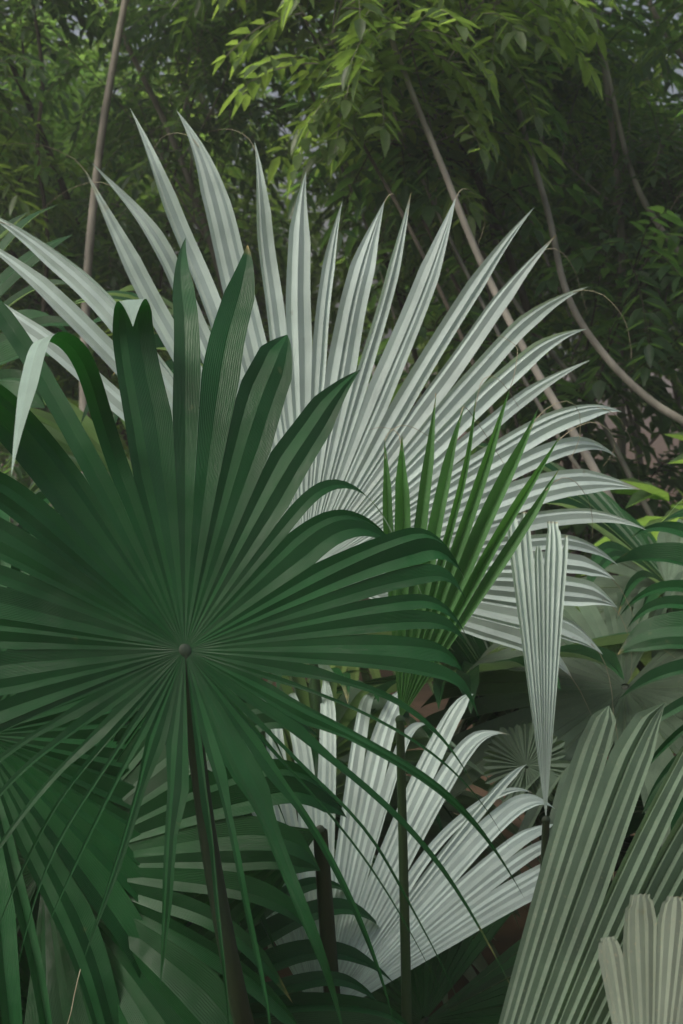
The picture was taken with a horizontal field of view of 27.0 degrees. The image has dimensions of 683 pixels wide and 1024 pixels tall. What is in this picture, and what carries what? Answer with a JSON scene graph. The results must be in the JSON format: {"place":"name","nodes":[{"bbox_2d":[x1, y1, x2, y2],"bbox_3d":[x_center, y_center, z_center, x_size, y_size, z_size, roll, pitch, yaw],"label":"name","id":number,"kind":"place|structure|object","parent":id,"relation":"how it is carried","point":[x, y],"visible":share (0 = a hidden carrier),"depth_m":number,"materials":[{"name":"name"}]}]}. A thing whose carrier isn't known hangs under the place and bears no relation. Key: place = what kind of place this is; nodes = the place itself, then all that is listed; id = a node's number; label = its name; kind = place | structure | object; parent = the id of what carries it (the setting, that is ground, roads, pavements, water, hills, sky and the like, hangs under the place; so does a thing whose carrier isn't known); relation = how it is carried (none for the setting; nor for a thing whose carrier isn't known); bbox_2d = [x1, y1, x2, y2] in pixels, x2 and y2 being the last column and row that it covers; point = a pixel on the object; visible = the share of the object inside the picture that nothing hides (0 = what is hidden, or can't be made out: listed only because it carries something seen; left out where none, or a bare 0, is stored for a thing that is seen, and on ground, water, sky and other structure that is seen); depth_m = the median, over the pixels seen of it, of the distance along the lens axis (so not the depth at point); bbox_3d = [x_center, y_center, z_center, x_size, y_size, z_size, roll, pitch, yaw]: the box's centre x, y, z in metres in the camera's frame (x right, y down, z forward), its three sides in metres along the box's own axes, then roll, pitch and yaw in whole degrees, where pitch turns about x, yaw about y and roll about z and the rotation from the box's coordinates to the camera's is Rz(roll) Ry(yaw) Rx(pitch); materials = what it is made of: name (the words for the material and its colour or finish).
{"place":"outdoors","nodes":[
{"label":"outdoors","id":0,"kind":"place"},
{"bbox_2d":[0,363,682,1016],"bbox_3d":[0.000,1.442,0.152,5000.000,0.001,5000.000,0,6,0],"label":"ground","id":1,"kind":"structure","parent":0,"point":[508,935],"depth_m":5.65,"materials":[{"name":"soil"}]},
{"bbox_2d":[0,205,71,466],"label":"palm leaf","id":2,"kind":"object","parent":1,"relation":"on","point":[10,379],"visible":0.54,"depth_m":2.72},
{"bbox_2d":[30,0,49,482],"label":"trunk","id":3,"kind":"object","parent":1,"relation":"on","point":[46,268],"visible":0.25,"depth_m":6.09,"materials":[{"name":"plant"}]},
{"bbox_2d":[0,8,100,524],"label":"tree","id":4,"kind":"object","parent":1,"relation":"on","point":[80,94],"visible":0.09,"depth_m":8.69,"materials":[{"name":"green plant"}]},
{"bbox_2d":[0,83,128,457],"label":"tree","id":5,"kind":"object","parent":1,"relation":"on","point":[19,107],"visible":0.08,"depth_m":7.65,"materials":[{"name":"green plant"}]},
{"bbox_2d":[15,138,139,234],"bbox_3d":[-3.602,-3.326,10.458,3.222,7.432,3.362,-4,7,-35],"label":"tree","id":6,"kind":"object","parent":1,"relation":"on","point":[86,146],"depth_m":10.19,"materials":[{"name":"green plant"}]},
{"bbox_2d":[0,54,160,524],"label":"tree","id":7,"kind":"object","parent":1,"relation":"on","point":[21,475],"visible":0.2,"depth_m":6.25,"materials":[{"name":"green plant"}]},
{"bbox_2d":[20,50,152,410],"bbox_3d":[-2.766,-1.941,12.089,3.399,4.344,3.930,-4,7,-32],"label":"tree","id":8,"kind":"object","parent":1,"relation":"on","point":[95,354],"visible":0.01,"depth_m":11.76,"materials":[{"name":"green plant"}]},
{"bbox_2d":[5,399,194,578],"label":"palm leaf","id":9,"kind":"object","parent":1,"relation":"on","point":[54,430],"visible":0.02,"depth_m":3.42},
{"bbox_2d":[79,0,128,575],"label":"trunk","id":10,"kind":"object","parent":1,"relation":"on","point":[90,235],"visible":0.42,"depth_m":5.31,"materials":[{"name":"plant"}]},
{"bbox_2d":[2,0,272,410],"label":"tree","id":11,"kind":"object","parent":1,"relation":"on","point":[152,193],"visible":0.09,"depth_m":9.46,"materials":[{"name":"green plant"}]},
{"bbox_2d":[0,491,285,1023],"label":"palm leaf","id":12,"kind":"object","parent":1,"relation":"on","point":[73,918],"visible":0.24,"depth_m":2.00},
{"bbox_2d":[0,17,312,458],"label":"tree","id":13,"kind":"object","parent":1,"relation":"on","point":[185,199],"visible":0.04,"depth_m":10.66,"materials":[{"name":"green plant"}]},
{"bbox_2d":[22,1,299,370],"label":"tree","id":14,"kind":"object","parent":1,"relation":"on","point":[280,215],"visible":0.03,"depth_m":11.86,"materials":[{"name":"green plant"}]},
{"bbox_2d":[0,581,346,1023],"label":"palm leaf","id":15,"kind":"object","parent":1,"relation":"on","point":[191,990],"visible":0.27,"depth_m":1.99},
{"bbox_2d":[0,0,347,333],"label":"tree","id":16,"kind":"object","parent":1,"relation":"on","point":[84,8],"visible":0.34,"depth_m":7.17,"materials":[{"name":"green plant"}]},
{"bbox_2d":[0,0,359,326],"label":"tree","id":17,"kind":"object","parent":1,"relation":"on","point":[166,125],"visible":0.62,"depth_m":6.32,"materials":[{"name":"green plant"}]},
{"bbox_2d":[154,12,208,330],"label":"vine","id":18,"kind":"object","parent":1,"relation":"on","point":[167,231],"visible":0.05,"depth_m":6.80,"materials":[{"name":"plant"}]},
{"bbox_2d":[25,818,339,993],"bbox_3d":[-0.186,0.840,2.134,0.552,0.791,0.269,-2,6,-20],"label":"palm leaf","id":19,"kind":"object","parent":1,"relation":"on","point":[273,877],"visible":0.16,"depth_m":2.10,"materials":[{"name":"green plant"}]},
{"bbox_2d":[0,772,408,1023],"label":"palm leaf","id":20,"kind":"object","parent":1,"relation":"on","point":[311,1007],"visible":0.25,"depth_m":2.12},
{"bbox_2d":[53,0,381,367],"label":"tree","id":21,"kind":"object","parent":1,"relation":"on","point":[201,97],"visible":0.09,"depth_m":10.76,"materials":[{"name":"green plant"}]},
{"bbox_2d":[0,0,447,504],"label":"tree","id":22,"kind":"object","parent":1,"relation":"on","point":[13,191],"visible":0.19,"depth_m":6.30,"materials":[{"name":"green plant"}]},
{"bbox_2d":[17,285,461,940],"bbox_3d":[-0.149,0.347,2.954,0.823,1.636,0.948,-5,8,-40],"label":"palm leaf","id":23,"kind":"object","parent":1,"relation":"on","point":[121,295],"visible":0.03,"depth_m":2.79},
{"bbox_2d":[0,238,523,1023],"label":"palm leaf","id":24,"kind":"object","parent":1,"relation":"on","point":[238,596],"visible":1,"depth_m":1.82,"materials":[{"name":"green plant"}]},
{"bbox_2d":[125,708,520,940],"bbox_3d":[-0.086,0.739,2.900,0.988,0.873,0.937,0,6,0],"label":"palm leaf","id":25,"kind":"object","parent":1,"relation":"on","point":[441,822],"visible":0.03,"depth_m":2.75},
{"bbox_2d":[0,109,673,859],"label":"palm leaf","id":26,"kind":"object","parent":1,"relation":"on","point":[352,451],"visible":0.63,"depth_m":2.46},
{"bbox_2d":[263,589,440,692],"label":"palm leaf","id":27,"kind":"object","parent":1,"relation":"on","point":[375,673],"visible":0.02,"depth_m":4.28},
{"bbox_2d":[292,36,415,405],"bbox_3d":[-0.280,-2.111,6.782,1.615,5.787,1.728,0,6,0],"label":"tree","id":28,"kind":"object","parent":1,"relation":"on","point":[377,258],"visible":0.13,"depth_m":6.28,"materials":[{"name":"plant"}]},
{"bbox_2d":[293,670,423,827],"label":"palm leaf","id":29,"kind":"object","parent":1,"relation":"on","point":[338,818],"visible":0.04,"depth_m":3.39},
{"bbox_2d":[185,640,539,910],"bbox_3d":[-0.062,0.678,2.839,0.941,1.005,0.920,0,6,0],"label":"palm leaf","id":30,"kind":"object","parent":1,"relation":"on","point":[353,697],"visible":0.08,"depth_m":2.62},
{"bbox_2d":[122,0,619,574],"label":"tree","id":31,"kind":"object","parent":1,"relation":"on","point":[300,24],"visible":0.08,"depth_m":6.12,"materials":[{"name":"green plant"}]},
{"bbox_2d":[242,94,517,416],"bbox_3d":[0.230,-3.100,12.005,2.620,6.663,4.310,3,7,30],"label":"tree","id":32,"kind":"object","parent":1,"relation":"on","point":[335,289],"visible":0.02,"depth_m":11.56,"materials":[{"name":"green plant"}]},
{"bbox_2d":[207,680,556,996],"bbox_3d":[0.035,0.756,2.394,0.642,0.904,0.432,-2,6,-19],"label":"palm leaf","id":33,"kind":"object","parent":1,"relation":"on","point":[443,914],"visible":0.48,"depth_m":2.28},
{"bbox_2d":[268,840,498,1009],"bbox_3d":[-0.148,0.798,2.762,0.926,0.783,0.942,0,6,0],"label":"palm leaf","id":34,"kind":"object","parent":1,"relation":"on","point":[479,963],"visible":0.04,"depth_m":2.75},
{"bbox_2d":[127,0,653,515],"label":"tree","id":35,"kind":"object","parent":1,"relation":"on","point":[251,12],"visible":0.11,"depth_m":5.40,"materials":[{"name":"green plant"}]},
{"bbox_2d":[125,0,656,481],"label":"tree","id":36,"kind":"object","parent":1,"relation":"on","point":[401,280],"visible":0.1,"depth_m":6.75,"materials":[{"name":"green plant"}]},
{"bbox_2d":[301,879,520,1023],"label":"palm leaf","id":37,"kind":"object","parent":1,"relation":"on","point":[467,950],"visible":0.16,"depth_m":2.41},
{"bbox_2d":[298,2,534,551],"bbox_3d":[-0.171,-1.331,4.616,2.421,4.691,1.352,3,7,30],"label":"tree","id":38,"kind":"object","parent":1,"relation":"on","point":[438,287],"visible":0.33,"depth_m":4.28,"materials":[{"name":"plant"}]},
{"bbox_2d":[211,0,622,468],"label":"tree","id":39,"kind":"object","parent":1,"relation":"on","point":[368,80],"visible":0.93,"depth_m":4.34,"materials":[{"name":"green plant"}]},
{"bbox_2d":[336,230,538,366],"bbox_3d":[0.570,-3.360,10.122,3.179,7.571,2.786,-5,8,-41],"label":"tree","id":40,"kind":"object","parent":1,"relation":"on","point":[377,294],"depth_m":9.11,"materials":[{"name":"green plant"}]},
{"bbox_2d":[263,631,630,870],"bbox_3d":[0.259,0.688,2.949,1.017,0.961,0.882,2,6,21],"label":"palm leaf","id":41,"kind":"object","parent":1,"relation":"on","point":[388,684],"visible":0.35,"depth_m":2.61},
{"bbox_2d":[224,1,681,539],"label":"tree","id":42,"kind":"object","parent":1,"relation":"on","point":[367,162],"depth_m":8.89,"materials":[{"name":"green plant"}]},
{"bbox_2d":[300,1,606,535],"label":"tree","id":43,"kind":"object","parent":1,"relation":"on","point":[302,98],"visible":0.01,"depth_m":8.54,"materials":[{"name":"green plant"}]},
{"bbox_2d":[278,0,682,577],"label":"tree","id":44,"kind":"object","parent":1,"relation":"on","point":[649,356],"visible":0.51,"depth_m":4.95,"materials":[{"name":"green plant"}]},
{"bbox_2d":[429,21,535,534],"bbox_3d":[0.188,-1.897,5.208,1.343,5.686,1.736,-6,8,-43],"label":"vine","id":45,"kind":"object","parent":1,"relation":"on","point":[490,299],"visible":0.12,"depth_m":4.88,"materials":[{"name":"plant"}]},
{"bbox_2d":[368,335,614,1023],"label":"palm leaf","id":46,"kind":"object","parent":1,"relation":"on","point":[466,548],"visible":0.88,"depth_m":2.12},
{"bbox_2d":[302,0,682,557],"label":"tree","id":47,"kind":"object","parent":1,"relation":"on","point":[617,162],"visible":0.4,"depth_m":5.78,"materials":[{"name":"green plant"}]},
{"bbox_2d":[377,2,615,501],"bbox_3d":[0.154,-1.408,4.399,2.098,4.894,1.999,0,6,0],"label":"trunk","id":48,"kind":"object","parent":1,"relation":"on","point":[553,399],"visible":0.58,"depth_m":4.10,"materials":[{"name":"plant"}]},
{"bbox_2d":[315,0,681,537],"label":"tree","id":49,"kind":"object","parent":1,"relation":"on","point":[504,275],"visible":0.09,"depth_m":6.65,"materials":[{"name":"green plant"}]},
{"bbox_2d":[439,632,558,840],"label":"palm leaf","id":50,"kind":"object","parent":1,"relation":"on","point":[471,649],"visible":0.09,"depth_m":3.25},
{"bbox_2d":[321,0,682,488],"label":"tree","id":51,"kind":"object","parent":1,"relation":"on","point":[581,102],"visible":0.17,"depth_m":6.12,"materials":[{"name":"green plant"}]},
{"bbox_2d":[344,0,680,551],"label":"tree","id":52,"kind":"object","parent":1,"relation":"on","point":[372,302],"visible":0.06,"depth_m":8.35,"materials":[{"name":"green plant"}]},
{"bbox_2d":[434,598,614,785],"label":"palm leaf","id":53,"kind":"object","parent":1,"relation":"on","point":[460,725],"visible":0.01,"depth_m":3.44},
{"bbox_2d":[482,721,569,839],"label":"palm leaf","id":54,"kind":"object","parent":1,"relation":"on","point":[518,745],"visible":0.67,"depth_m":2.50,"materials":[{"name":"green plant"}]},
{"bbox_2d":[508,512,567,867],"bbox_3d":[0.324,0.607,2.340,0.100,1.205,0.163,0,6,0],"label":"palm leaf strip","id":55,"kind":"object","parent":1,"relation":"on","point":[545,580],"visible":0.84,"depth_m":2.32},
{"bbox_2d":[420,571,682,881],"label":"palm leaf","id":56,"kind":"object","parent":1,"relation":"on","point":[501,690],"visible":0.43,"depth_m":2.68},
{"bbox_2d":[424,0,682,470],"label":"tree","id":57,"kind":"object","parent":1,"relation":"on","point":[641,14],"visible":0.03,"depth_m":7.88,"materials":[{"name":"green plant"}]},
{"bbox_2d":[444,519,682,732],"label":"palm leaf","id":58,"kind":"object","parent":1,"relation":"on","point":[627,570],"visible":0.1,"depth_m":3.23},
{"bbox_2d":[446,38,682,504],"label":"tree","id":59,"kind":"object","parent":1,"relation":"on","point":[656,374],"visible":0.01,"depth_m":11.89,"materials":[{"name":"green plant"}]},
{"bbox_2d":[450,443,682,812],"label":"palm leaf","id":60,"kind":"object","parent":1,"relation":"on","point":[620,543],"visible":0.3,"depth_m":3.04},
{"bbox_2d":[518,794,644,838],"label":"palm leaf","id":61,"kind":"object","parent":1,"relation":"on","point":[638,815],"visible":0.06,"depth_m":2.82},
{"bbox_2d":[497,0,682,425],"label":"vine","id":62,"kind":"object","parent":1,"relation":"on","point":[634,386],"visible":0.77,"depth_m":4.55,"materials":[{"name":"plant"}]},
{"bbox_2d":[499,703,682,1023],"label":"palm leaf","id":63,"kind":"object","parent":1,"relation":"on","point":[573,918],"visible":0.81,"depth_m":1.59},
{"bbox_2d":[530,8,682,500],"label":"tree","id":64,"kind":"object","parent":1,"relation":"on","point":[653,85],"visible":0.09,"depth_m":7.17,"materials":[{"name":"green plant"}]},
{"bbox_2d":[546,175,679,442],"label":"vine","id":65,"kind":"object","parent":1,"relation":"on","point":[575,348],"visible":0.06,"depth_m":6.10,"materials":[{"name":"plant"}]},
{"bbox_2d":[567,612,668,700],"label":"palm leaf","id":66,"kind":"object","parent":1,"relation":"on","point":[644,661],"visible":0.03,"depth_m":3.52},
{"bbox_2d":[581,342,682,752],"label":"palm leaf","id":67,"kind":"object","parent":1,"relation":"on","point":[648,490],"visible":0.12,"depth_m":4.33,"materials":[{"name":"green plant"}]},
{"bbox_2d":[603,835,660,900],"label":"palm leaf","id":68,"kind":"object","parent":1,"relation":"on","point":[626,843],"visible":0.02,"depth_m":3.11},
{"bbox_2d":[593,0,682,262],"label":"vine","id":69,"kind":"object","parent":1,"relation":"on","point":[639,192],"visible":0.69,"depth_m":5.54,"materials":[{"name":"plant"}]},
{"bbox_2d":[598,893,682,1023],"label":"dry palm leaf","id":70,"kind":"object","parent":1,"relation":"on","point":[637,970],"visible":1,"depth_m":1.45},
{"bbox_2d":[610,499,682,831],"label":"palm leaf","id":71,"kind":"object","parent":1,"relation":"on","point":[663,631],"visible":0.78,"depth_m":2.47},
{"bbox_2d":[610,0,682,99],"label":"tree","id":72,"kind":"object","parent":1,"relation":"on","point":[650,56],"visible":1,"depth_m":5.22,"materials":[{"name":"green plant"}]},
{"bbox_2d":[647,0,682,61],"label":"vine","id":73,"kind":"object","parent":1,"relation":"on","point":[678,52],"visible":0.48,"depth_m":6.44,"materials":[{"name":"plant"}]},
{"bbox_2d":[0,0,682,362],"label":"sky","id":74,"kind":"structure","parent":0,"point":[679,71],"materials":[{"name":"white"}]}
]}

